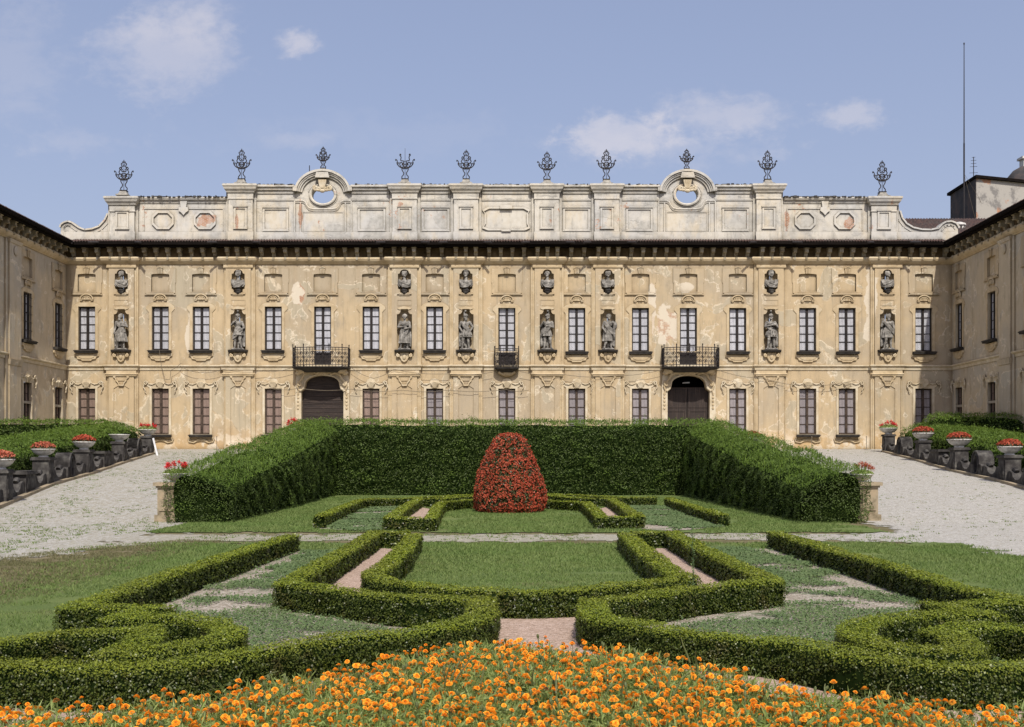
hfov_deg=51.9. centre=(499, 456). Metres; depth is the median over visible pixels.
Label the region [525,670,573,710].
marigold plant
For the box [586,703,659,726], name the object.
marigold plant
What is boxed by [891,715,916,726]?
marigold plant
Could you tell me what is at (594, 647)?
marigold plant
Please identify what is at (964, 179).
mast
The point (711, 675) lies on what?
marigold plant
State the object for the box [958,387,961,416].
window
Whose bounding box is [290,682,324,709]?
wild grass
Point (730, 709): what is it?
marigold plant
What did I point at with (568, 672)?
marigold plant
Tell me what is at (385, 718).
marigold plant
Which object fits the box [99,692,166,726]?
marigold plant
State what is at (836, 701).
marigold plant
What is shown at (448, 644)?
marigold plant
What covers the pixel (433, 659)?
marigold plant
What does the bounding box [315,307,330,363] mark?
window
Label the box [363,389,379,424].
window
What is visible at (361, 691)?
marigold plant
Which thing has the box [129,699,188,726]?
marigold plant
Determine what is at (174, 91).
sky
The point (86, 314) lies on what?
window
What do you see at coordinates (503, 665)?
marigold plant
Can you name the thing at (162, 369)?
cable
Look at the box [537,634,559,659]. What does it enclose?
marigold plant
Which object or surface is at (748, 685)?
marigold plant
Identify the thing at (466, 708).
marigold plant
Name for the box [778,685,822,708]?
marigold plant
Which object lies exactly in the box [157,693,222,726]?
marigold plant
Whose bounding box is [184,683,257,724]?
marigold plant
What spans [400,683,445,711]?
marigold plant
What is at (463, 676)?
marigold plant
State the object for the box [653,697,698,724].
marigold plant
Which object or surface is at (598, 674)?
marigold plant
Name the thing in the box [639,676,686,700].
marigold plant
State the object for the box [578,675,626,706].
marigold plant
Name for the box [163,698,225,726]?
marigold plant
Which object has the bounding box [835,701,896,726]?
marigold plant
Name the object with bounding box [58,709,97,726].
marigold plant
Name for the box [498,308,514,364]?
window
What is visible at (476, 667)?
marigold plant
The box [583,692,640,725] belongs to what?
marigold plant
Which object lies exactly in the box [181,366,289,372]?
cable
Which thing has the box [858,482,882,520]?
stone pillar
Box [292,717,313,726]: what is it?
marigold plant
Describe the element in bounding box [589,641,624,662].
marigold plant
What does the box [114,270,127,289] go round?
bust
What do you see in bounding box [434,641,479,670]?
marigold plant
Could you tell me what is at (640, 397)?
window
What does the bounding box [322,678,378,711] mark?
marigold plant
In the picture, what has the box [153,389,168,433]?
window
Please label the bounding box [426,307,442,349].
window
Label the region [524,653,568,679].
marigold plant
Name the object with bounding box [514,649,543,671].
marigold plant
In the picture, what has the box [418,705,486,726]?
marigold plant
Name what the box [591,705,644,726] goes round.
marigold plant
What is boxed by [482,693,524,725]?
marigold plant
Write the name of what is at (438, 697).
marigold plant
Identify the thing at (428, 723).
marigold plant
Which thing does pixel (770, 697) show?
marigold plant
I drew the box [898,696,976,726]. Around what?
marigold plant
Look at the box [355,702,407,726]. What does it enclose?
marigold plant
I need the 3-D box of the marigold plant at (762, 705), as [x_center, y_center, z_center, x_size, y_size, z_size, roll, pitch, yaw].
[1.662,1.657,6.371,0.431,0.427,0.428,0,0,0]
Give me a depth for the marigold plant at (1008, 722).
6.06 m
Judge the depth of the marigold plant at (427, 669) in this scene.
7.21 m
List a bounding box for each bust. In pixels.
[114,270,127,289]
[231,270,244,289]
[397,271,410,289]
[459,270,472,289]
[540,271,553,289]
[601,271,614,289]
[764,270,777,289]
[880,271,893,289]
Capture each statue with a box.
[113,313,127,349]
[230,310,245,349]
[397,314,411,349]
[458,310,473,349]
[540,310,553,349]
[602,314,616,349]
[764,310,778,349]
[880,314,894,349]
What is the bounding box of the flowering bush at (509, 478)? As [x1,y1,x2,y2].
[472,432,547,513]
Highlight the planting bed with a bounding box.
[160,508,1001,666]
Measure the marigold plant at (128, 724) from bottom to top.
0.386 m
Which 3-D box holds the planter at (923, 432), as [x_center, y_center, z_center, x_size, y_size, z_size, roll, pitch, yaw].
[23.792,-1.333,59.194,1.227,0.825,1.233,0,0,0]
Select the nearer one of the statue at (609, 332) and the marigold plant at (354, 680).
the marigold plant at (354, 680)
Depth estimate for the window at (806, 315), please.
73.22 m
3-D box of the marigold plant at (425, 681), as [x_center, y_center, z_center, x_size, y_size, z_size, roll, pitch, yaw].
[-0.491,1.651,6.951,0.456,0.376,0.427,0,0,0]
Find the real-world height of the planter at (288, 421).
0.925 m
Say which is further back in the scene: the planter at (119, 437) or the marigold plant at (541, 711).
the planter at (119, 437)
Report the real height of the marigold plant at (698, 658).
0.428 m
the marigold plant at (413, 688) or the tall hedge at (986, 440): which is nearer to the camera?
the marigold plant at (413, 688)
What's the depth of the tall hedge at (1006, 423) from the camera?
64.31 m
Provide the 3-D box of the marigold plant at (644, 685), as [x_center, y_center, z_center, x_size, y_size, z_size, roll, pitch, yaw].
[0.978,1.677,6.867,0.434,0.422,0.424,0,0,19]
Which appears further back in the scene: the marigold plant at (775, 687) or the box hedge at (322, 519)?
the box hedge at (322, 519)
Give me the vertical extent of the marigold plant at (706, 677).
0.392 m
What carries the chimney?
on the palace
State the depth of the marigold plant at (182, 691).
6.66 m
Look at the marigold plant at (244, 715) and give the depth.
5.99 m
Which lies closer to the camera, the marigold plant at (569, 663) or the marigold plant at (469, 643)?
the marigold plant at (569, 663)
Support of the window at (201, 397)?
in the palace
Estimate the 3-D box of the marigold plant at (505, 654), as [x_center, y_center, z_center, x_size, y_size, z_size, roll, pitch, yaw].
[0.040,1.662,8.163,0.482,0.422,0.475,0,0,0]
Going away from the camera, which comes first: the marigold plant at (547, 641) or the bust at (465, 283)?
the marigold plant at (547, 641)
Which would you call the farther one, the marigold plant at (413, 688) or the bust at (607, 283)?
the bust at (607, 283)
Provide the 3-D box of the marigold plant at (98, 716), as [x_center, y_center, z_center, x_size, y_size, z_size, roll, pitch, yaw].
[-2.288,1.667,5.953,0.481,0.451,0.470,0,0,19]
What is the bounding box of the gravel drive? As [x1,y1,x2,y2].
[0,449,1023,559]
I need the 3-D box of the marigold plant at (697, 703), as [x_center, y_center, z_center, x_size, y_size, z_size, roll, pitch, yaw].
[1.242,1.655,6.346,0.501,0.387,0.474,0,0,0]
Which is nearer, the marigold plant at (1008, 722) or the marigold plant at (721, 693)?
the marigold plant at (1008, 722)
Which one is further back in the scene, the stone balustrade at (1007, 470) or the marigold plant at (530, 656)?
the stone balustrade at (1007, 470)
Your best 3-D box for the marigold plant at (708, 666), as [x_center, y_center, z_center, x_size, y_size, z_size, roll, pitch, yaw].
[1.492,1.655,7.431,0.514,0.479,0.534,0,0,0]
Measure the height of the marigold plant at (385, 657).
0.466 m
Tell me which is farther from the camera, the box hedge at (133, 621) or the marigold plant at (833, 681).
the box hedge at (133, 621)
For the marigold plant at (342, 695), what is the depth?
6.58 m
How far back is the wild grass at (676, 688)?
6.86 m
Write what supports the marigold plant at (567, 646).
on the flower bed soil
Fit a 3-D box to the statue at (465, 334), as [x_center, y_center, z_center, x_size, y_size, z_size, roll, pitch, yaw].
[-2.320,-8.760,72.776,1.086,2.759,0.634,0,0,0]
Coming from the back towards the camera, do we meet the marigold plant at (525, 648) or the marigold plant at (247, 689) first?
the marigold plant at (525, 648)
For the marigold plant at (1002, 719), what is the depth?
5.88 m
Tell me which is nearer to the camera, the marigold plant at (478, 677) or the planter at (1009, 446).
the marigold plant at (478, 677)
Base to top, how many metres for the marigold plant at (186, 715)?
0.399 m
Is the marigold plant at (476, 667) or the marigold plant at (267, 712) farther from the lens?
the marigold plant at (476, 667)
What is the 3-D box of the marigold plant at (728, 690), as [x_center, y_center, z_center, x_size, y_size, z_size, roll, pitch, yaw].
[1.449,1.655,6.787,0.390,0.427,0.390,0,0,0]
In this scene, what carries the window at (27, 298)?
in the palace
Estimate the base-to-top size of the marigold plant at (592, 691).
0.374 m
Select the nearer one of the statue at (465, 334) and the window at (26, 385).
the window at (26, 385)
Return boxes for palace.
[0,147,1023,448]
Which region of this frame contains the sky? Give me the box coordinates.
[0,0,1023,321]
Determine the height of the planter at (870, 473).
0.631 m
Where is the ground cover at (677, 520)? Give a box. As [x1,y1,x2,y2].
[163,505,1023,666]
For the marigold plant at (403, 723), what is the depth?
5.79 m
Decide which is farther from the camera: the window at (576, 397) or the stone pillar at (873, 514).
the window at (576, 397)
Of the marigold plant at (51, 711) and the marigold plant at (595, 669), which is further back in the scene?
the marigold plant at (595, 669)
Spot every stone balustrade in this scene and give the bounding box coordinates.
[0,436,154,508]
[881,434,1023,488]
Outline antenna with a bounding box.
[971,157,977,175]
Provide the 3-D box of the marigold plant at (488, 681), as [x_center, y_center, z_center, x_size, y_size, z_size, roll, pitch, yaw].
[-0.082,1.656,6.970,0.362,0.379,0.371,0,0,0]
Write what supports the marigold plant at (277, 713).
on the flower bed soil
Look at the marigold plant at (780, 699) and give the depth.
6.54 m
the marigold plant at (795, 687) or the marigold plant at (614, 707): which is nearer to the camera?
the marigold plant at (614, 707)
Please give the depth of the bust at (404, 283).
72.67 m
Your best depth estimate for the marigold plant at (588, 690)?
6.87 m
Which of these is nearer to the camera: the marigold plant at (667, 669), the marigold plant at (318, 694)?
the marigold plant at (318, 694)
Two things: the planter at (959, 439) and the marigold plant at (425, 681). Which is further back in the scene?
the planter at (959, 439)
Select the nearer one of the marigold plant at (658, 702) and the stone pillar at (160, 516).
the marigold plant at (658, 702)
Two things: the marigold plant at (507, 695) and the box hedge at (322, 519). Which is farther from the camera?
the box hedge at (322, 519)
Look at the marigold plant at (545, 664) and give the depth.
7.53 m
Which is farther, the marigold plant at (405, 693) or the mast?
the mast
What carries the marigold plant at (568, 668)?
on the flower bed soil
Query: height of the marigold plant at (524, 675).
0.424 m
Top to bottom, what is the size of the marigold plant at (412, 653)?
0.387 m
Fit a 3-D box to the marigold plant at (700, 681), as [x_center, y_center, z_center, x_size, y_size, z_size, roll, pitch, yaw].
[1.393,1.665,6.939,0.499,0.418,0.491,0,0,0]
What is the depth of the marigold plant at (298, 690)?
6.90 m
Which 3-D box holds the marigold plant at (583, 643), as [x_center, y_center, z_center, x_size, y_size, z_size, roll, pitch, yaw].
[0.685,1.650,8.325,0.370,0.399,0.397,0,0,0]
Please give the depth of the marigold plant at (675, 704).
6.51 m
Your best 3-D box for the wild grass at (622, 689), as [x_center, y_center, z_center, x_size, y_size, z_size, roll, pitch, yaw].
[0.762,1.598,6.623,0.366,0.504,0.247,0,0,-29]
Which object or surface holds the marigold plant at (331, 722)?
on the flower bed soil
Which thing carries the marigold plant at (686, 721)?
on the flower bed soil
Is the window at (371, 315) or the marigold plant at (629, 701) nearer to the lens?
the marigold plant at (629, 701)
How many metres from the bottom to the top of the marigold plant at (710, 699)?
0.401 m
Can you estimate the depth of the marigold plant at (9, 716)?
6.01 m
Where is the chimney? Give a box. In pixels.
[957,222,965,227]
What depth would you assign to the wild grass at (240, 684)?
7.23 m
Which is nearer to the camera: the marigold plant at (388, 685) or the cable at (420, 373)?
the marigold plant at (388, 685)
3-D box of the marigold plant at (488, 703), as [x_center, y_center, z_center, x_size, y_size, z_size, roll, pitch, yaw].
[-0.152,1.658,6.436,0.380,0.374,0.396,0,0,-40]
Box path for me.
[0,507,1023,726]
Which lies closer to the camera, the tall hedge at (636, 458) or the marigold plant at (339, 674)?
the marigold plant at (339, 674)
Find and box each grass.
[0,539,220,603]
[205,670,278,698]
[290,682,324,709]
[424,654,474,702]
[463,659,511,701]
[503,667,549,701]
[531,671,572,723]
[609,674,634,712]
[652,664,688,696]
[681,638,703,685]
[806,684,871,707]
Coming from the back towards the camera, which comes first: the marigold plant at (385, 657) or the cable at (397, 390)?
the cable at (397, 390)
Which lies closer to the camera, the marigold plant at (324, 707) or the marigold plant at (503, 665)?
the marigold plant at (324, 707)
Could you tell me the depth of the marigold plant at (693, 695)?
6.70 m
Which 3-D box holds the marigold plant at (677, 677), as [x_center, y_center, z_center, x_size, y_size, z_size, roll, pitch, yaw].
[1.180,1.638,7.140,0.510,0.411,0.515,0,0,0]
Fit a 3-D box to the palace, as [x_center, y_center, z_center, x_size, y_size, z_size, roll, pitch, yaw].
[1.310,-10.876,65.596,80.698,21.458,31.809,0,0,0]
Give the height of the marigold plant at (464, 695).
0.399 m
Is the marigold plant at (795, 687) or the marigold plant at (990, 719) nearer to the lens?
the marigold plant at (990, 719)
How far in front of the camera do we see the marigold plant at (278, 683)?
7.11 m
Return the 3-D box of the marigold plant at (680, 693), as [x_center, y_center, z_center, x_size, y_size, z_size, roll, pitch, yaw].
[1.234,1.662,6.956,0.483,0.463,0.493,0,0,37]
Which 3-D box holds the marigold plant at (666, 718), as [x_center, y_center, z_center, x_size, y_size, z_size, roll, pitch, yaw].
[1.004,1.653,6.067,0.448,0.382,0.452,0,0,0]
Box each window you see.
[24,292,28,338]
[24,382,28,423]
[55,303,58,346]
[55,387,58,423]
[79,307,94,349]
[79,389,94,423]
[153,307,168,349]
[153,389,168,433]
[193,307,209,349]
[193,389,209,433]
[265,307,281,349]
[265,389,281,433]
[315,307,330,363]
[363,307,379,349]
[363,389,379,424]
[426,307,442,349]
[426,389,442,425]
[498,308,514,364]
[498,389,514,425]
[568,308,584,350]
[568,389,584,425]
[632,308,648,350]
[632,389,648,424]
[680,308,695,363]
[729,308,745,350]
[729,389,745,431]
[799,308,814,350]
[799,389,814,433]
[839,308,854,350]
[839,389,854,433]
[915,308,930,350]
[915,389,930,426]
[958,303,961,346]
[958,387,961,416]
[991,292,994,337]
[991,382,994,417]
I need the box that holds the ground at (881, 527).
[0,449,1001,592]
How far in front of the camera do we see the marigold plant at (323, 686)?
6.83 m
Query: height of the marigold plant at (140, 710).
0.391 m
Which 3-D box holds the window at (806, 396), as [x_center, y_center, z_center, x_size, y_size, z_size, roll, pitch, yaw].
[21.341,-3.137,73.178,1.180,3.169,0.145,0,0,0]
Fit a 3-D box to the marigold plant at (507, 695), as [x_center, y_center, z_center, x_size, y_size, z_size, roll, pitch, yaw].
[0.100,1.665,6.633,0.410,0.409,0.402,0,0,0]
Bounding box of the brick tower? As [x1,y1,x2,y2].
[947,156,1023,218]
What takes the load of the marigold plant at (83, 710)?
on the flower bed soil
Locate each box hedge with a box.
[0,529,502,712]
[0,533,300,666]
[312,493,657,528]
[360,531,702,618]
[381,494,646,530]
[573,529,1023,711]
[663,497,730,526]
[766,530,1023,666]
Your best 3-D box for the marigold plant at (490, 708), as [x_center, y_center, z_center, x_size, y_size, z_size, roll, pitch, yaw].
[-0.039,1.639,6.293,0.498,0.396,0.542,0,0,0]
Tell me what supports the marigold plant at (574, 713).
on the flower bed soil
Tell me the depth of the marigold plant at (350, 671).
7.39 m
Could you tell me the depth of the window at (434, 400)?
73.22 m
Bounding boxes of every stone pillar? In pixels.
[153,482,175,521]
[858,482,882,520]
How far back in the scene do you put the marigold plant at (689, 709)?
6.13 m
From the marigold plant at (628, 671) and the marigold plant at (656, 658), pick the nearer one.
the marigold plant at (628, 671)
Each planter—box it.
[0,449,15,468]
[31,441,55,456]
[72,434,95,448]
[109,434,129,440]
[138,421,156,435]
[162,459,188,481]
[285,417,298,430]
[850,461,874,481]
[879,420,897,433]
[912,426,933,439]
[946,431,971,446]
[996,438,1022,454]
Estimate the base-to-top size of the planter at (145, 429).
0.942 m
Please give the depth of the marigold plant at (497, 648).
8.53 m
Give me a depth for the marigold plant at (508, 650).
8.01 m
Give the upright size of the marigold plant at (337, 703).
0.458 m
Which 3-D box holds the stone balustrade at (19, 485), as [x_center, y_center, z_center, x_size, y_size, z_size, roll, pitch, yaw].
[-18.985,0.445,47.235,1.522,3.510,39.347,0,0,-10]
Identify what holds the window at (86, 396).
in the palace
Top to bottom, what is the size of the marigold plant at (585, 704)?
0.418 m
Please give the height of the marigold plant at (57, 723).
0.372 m
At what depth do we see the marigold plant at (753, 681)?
7.21 m
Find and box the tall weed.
[686,518,698,584]
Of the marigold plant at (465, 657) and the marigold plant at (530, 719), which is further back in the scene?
the marigold plant at (465, 657)
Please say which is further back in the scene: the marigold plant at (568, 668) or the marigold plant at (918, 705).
the marigold plant at (568, 668)
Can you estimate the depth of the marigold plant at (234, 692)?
6.83 m
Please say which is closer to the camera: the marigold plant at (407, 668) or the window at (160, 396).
the marigold plant at (407, 668)
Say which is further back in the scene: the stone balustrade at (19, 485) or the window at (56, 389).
the window at (56, 389)
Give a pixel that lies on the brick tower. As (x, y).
(996, 194)
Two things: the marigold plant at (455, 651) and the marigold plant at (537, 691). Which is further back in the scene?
the marigold plant at (455, 651)
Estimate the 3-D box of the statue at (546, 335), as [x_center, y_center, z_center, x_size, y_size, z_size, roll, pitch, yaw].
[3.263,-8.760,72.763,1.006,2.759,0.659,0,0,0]
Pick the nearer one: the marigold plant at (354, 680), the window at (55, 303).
the marigold plant at (354, 680)
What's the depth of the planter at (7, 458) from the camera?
35.33 m
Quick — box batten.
[152,438,157,454]
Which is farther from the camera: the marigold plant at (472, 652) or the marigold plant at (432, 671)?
the marigold plant at (472, 652)
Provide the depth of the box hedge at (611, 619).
9.09 m
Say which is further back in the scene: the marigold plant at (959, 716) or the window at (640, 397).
the window at (640, 397)
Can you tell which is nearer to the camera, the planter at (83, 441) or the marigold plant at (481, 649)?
the marigold plant at (481, 649)
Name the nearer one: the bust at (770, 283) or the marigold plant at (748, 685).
the marigold plant at (748, 685)
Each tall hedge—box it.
[0,415,113,444]
[0,418,141,470]
[160,417,339,522]
[304,412,718,495]
[681,418,873,523]
[900,419,1023,471]
[920,410,1023,438]
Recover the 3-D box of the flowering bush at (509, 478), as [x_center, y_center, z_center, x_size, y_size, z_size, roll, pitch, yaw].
[0.364,0.591,36.010,2.610,2.879,2.611,0,0,0]
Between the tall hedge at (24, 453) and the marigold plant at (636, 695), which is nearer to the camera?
the marigold plant at (636, 695)
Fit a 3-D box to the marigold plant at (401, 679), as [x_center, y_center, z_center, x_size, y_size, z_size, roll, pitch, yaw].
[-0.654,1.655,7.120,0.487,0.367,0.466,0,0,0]
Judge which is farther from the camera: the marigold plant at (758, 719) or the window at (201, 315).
the window at (201, 315)
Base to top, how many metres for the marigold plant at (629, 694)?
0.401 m
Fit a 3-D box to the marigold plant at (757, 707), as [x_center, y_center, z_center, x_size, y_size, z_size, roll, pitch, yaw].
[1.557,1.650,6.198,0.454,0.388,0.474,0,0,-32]
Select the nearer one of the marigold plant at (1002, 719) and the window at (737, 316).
the marigold plant at (1002, 719)
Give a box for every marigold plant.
[0,699,51,726]
[0,708,40,726]
[0,708,80,726]
[2,714,23,726]
[26,698,98,726]
[51,715,79,726]
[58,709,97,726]
[66,696,107,726]
[69,710,119,726]
[80,695,142,725]
[84,703,144,726]
[97,711,167,726]
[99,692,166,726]
[121,705,169,726]
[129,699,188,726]
[134,688,176,723]
[136,710,181,726]
[139,713,181,726]
[146,687,210,724]
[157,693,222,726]
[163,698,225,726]
[164,709,212,726]
[165,711,231,726]
[180,690,220,715]
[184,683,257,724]
[197,712,260,726]
[205,699,256,725]
[207,696,257,726]
[217,678,265,721]
[221,702,288,726]
[234,674,289,711]
[235,684,278,723]
[238,689,286,723]
[239,699,289,723]
[241,713,264,726]
[253,688,306,721]
[254,669,326,718]
[257,692,329,724]
[259,718,297,726]
[264,674,328,706]
[269,703,335,726]
[274,709,315,725]
[286,700,354,726]
[288,688,328,721]
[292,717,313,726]
[293,669,328,699]
[296,682,350,714]
[301,695,365,726]
[302,674,351,712]
[303,699,361,726]
[316,689,374,717]
[317,664,368,717]
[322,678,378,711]
[325,667,360,696]
[328,659,370,688]
[329,708,392,726]
[329,720,341,726]
[335,706,395,726]
[336,698,378,725]
[337,672,400,702]
[344,688,384,714]
[345,667,380,709]
[349,663,396,690]
[350,691,404,724]
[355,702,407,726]
[362,672,402,699]
[362,694,430,725]
[367,658,403,691]
[368,707,411,726]
[369,681,412,710]
[371,651,425,682]
[372,670,434,698]
[374,675,425,704]
[379,692,428,718]
[382,660,436,687]
[385,686,428,717]
[387,719,431,726]
[389,648,441,672]
[390,711,466,726]
[398,699,456,726]
[400,652,450,689]
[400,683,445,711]
[401,679,440,707]
[401,687,466,723]
[406,663,452,694]
[408,667,451,695]
[412,645,452,662]
[417,677,479,715]
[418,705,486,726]
[420,696,485,726]
[421,647,472,669]
[422,643,454,659]
[422,661,473,697]
[423,672,475,700]
[424,685,489,721]
[429,656,455,673]
[429,658,480,682]
[430,653,461,669]
[432,674,483,703]
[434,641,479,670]
[438,642,488,662]
[448,658,497,683]
[451,665,491,696]
[452,660,495,687]
[452,697,499,724]
[453,705,490,726]
[454,637,499,656]
[454,683,513,718]
[455,653,486,675]
[459,694,533,726]
[459,713,508,726]
[464,706,521,726]
[465,667,516,708]
[466,648,497,668]
[466,686,503,712]
[467,655,497,674]
[475,678,504,701]
[477,643,523,671]
[478,646,522,671]
[479,639,517,658]
[480,660,522,688]
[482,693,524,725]
[483,666,542,701]
[491,655,527,675]
[493,639,529,653]
[493,687,536,717]
[494,638,531,660]
[494,662,550,691]
[495,654,532,687]
[495,695,546,723]
[497,673,544,713]
[499,680,541,714]
[500,642,535,662]
[502,716,544,726]
[507,664,569,700]
[509,639,555,661]
[511,713,553,726]
[513,657,557,687]
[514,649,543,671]
[515,660,568,692]
[517,645,548,662]
[517,687,558,720]
[517,697,563,726]
[522,675,582,717]
[522,713,577,726]
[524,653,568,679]
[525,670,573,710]
[530,644,568,668]
[533,697,589,724]
[536,659,580,682]
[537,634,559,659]
[538,648,592,680]
[540,642,573,662]
[542,672,602,708]
[544,685,590,722]
[545,645,579,668]
[545,667,579,692]
[548,695,611,726]
[548,709,591,726]
[551,662,598,697]
[555,689,599,716]
[560,658,594,685]
[563,650,611,677]
[565,670,604,700]
[565,707,610,726]
[567,682,611,713]
[568,650,595,671]
[569,639,604,665]
[576,715,619,726]
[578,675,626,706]
[580,660,639,694]
[580,663,615,682]
[581,644,612,669]
[583,646,641,671]
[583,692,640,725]
[586,683,623,720]
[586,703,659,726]
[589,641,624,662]
[589,668,631,698]
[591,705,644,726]
[597,656,642,685]
[598,681,638,702]
[599,689,658,722]
[603,643,652,668]
[603,650,653,676]
[604,682,664,717]
[607,668,648,694]
[607,714,643,726]
[620,681,672,720]
[620,708,668,726]
[621,667,670,693]
[622,657,666,688]
[624,648,662,679]
[625,668,656,690]
[625,691,673,720]
[627,650,681,678]
[629,684,680,719]
[639,661,690,686]
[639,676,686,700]
[640,700,683,726]
[641,666,707,696]
[642,664,693,685]
[642,712,701,726]
[644,690,704,724]
[646,709,698,726]
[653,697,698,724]
[658,685,704,723]
[659,675,714,700]
[666,706,729,726]
[670,655,706,676]
[670,682,735,713]
[675,664,702,686]
[676,700,740,725]
[677,674,726,707]
[677,676,737,707]
[684,688,718,720]
[685,700,750,726]
[686,657,739,703]
[691,710,736,726]
[705,679,745,709]
[706,670,742,705]
[711,698,763,726]
[713,666,757,703]
[715,721,754,726]
[716,666,777,700]
[716,680,755,707]
[717,709,774,726]
[725,690,754,723]
[727,683,767,708]
[735,686,773,715]
[739,675,805,707]
[740,702,788,726]
[744,718,789,726]
[746,682,794,706]
[750,695,793,723]
[750,704,818,726]
[756,689,812,716]
[761,701,825,726]
[776,711,821,726]
[778,681,816,707]
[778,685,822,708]
[780,689,853,720]
[781,700,843,723]
[788,716,840,726]
[806,703,869,726]
[808,686,867,726]
[811,714,861,726]
[813,707,865,726]
[814,679,857,711]
[826,708,858,726]
[835,686,883,724]
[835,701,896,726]
[856,695,898,723]
[862,709,908,726]
[862,717,881,726]
[869,689,933,725]
[870,693,940,726]
[872,700,931,726]
[880,711,937,726]
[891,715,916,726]
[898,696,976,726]
[914,712,972,726]
[920,714,974,726]
[921,702,973,726]
[946,708,1001,726]
[955,701,999,725]
[963,709,1006,726]
[975,698,1023,725]
[982,709,1017,726]
[989,712,1023,726]
[993,716,1012,726]
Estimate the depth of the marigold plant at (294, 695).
6.46 m
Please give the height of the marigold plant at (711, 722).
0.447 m
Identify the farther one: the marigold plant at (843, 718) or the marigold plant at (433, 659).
the marigold plant at (433, 659)
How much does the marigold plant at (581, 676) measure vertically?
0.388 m
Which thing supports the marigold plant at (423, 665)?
on the flower bed soil
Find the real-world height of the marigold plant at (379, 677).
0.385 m
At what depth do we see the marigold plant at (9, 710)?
6.13 m
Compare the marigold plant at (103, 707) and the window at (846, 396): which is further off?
the window at (846, 396)
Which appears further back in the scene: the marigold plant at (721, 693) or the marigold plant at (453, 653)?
the marigold plant at (453, 653)
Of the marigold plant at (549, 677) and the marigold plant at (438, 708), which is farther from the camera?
the marigold plant at (549, 677)
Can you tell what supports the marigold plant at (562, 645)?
on the flower bed soil
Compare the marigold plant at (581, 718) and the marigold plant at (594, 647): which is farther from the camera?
the marigold plant at (594, 647)
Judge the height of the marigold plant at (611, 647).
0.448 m
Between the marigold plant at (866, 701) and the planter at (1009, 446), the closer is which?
the marigold plant at (866, 701)
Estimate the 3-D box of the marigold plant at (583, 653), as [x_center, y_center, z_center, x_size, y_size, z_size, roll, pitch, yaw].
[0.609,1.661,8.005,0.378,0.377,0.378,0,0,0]
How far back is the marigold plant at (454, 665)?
7.52 m
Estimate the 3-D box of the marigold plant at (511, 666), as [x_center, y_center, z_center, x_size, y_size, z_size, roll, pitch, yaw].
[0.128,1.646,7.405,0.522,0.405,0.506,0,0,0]
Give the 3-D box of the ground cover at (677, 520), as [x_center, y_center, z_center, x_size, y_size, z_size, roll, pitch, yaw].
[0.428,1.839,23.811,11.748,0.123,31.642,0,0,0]
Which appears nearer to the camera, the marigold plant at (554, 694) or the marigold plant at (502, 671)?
the marigold plant at (554, 694)
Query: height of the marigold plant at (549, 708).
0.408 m
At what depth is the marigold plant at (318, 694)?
6.61 m
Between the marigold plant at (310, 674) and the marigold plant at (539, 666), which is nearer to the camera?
the marigold plant at (310, 674)
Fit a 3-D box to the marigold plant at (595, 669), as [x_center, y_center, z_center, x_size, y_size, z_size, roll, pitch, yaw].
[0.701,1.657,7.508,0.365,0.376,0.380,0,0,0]
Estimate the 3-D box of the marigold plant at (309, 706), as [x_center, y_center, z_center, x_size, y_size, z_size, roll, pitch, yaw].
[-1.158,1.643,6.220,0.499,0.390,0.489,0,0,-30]
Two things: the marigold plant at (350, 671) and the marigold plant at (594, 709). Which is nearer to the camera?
the marigold plant at (594, 709)
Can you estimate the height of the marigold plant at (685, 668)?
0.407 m
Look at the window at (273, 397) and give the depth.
73.22 m
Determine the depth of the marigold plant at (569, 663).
7.67 m
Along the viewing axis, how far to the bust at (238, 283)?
72.67 m
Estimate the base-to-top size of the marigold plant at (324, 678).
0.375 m
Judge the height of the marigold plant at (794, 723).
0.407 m
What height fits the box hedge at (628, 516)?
0.524 m
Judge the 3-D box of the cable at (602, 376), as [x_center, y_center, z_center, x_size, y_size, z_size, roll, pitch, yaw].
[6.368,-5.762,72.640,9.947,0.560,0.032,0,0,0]
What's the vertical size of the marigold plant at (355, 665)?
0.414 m
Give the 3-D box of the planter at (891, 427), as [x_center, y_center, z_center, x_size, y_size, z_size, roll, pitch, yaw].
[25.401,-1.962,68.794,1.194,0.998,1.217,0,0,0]
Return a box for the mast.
[963,43,980,217]
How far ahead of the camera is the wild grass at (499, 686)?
6.89 m
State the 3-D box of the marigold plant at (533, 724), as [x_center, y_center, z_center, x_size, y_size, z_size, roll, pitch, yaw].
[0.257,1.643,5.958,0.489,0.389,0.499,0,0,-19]
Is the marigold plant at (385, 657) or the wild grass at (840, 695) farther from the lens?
the marigold plant at (385, 657)
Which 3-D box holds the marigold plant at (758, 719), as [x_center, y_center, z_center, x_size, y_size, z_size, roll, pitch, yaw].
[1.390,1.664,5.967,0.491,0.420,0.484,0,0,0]
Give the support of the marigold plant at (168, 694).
on the flower bed soil
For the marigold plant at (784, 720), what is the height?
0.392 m
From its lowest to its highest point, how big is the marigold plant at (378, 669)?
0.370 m
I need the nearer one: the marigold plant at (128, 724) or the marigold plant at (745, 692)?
the marigold plant at (128, 724)
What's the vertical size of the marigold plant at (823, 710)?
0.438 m
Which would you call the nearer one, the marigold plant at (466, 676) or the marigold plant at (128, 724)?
the marigold plant at (128, 724)
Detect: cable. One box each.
[159,350,180,379]
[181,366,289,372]
[270,388,527,391]
[352,368,491,378]
[520,369,663,376]
[718,370,854,385]
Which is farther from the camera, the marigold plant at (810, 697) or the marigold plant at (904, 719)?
the marigold plant at (810, 697)
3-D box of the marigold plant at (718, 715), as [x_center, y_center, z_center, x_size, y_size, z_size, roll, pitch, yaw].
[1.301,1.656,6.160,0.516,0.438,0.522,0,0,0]
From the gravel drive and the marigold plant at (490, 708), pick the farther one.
the gravel drive
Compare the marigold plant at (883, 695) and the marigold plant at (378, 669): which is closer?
the marigold plant at (883, 695)

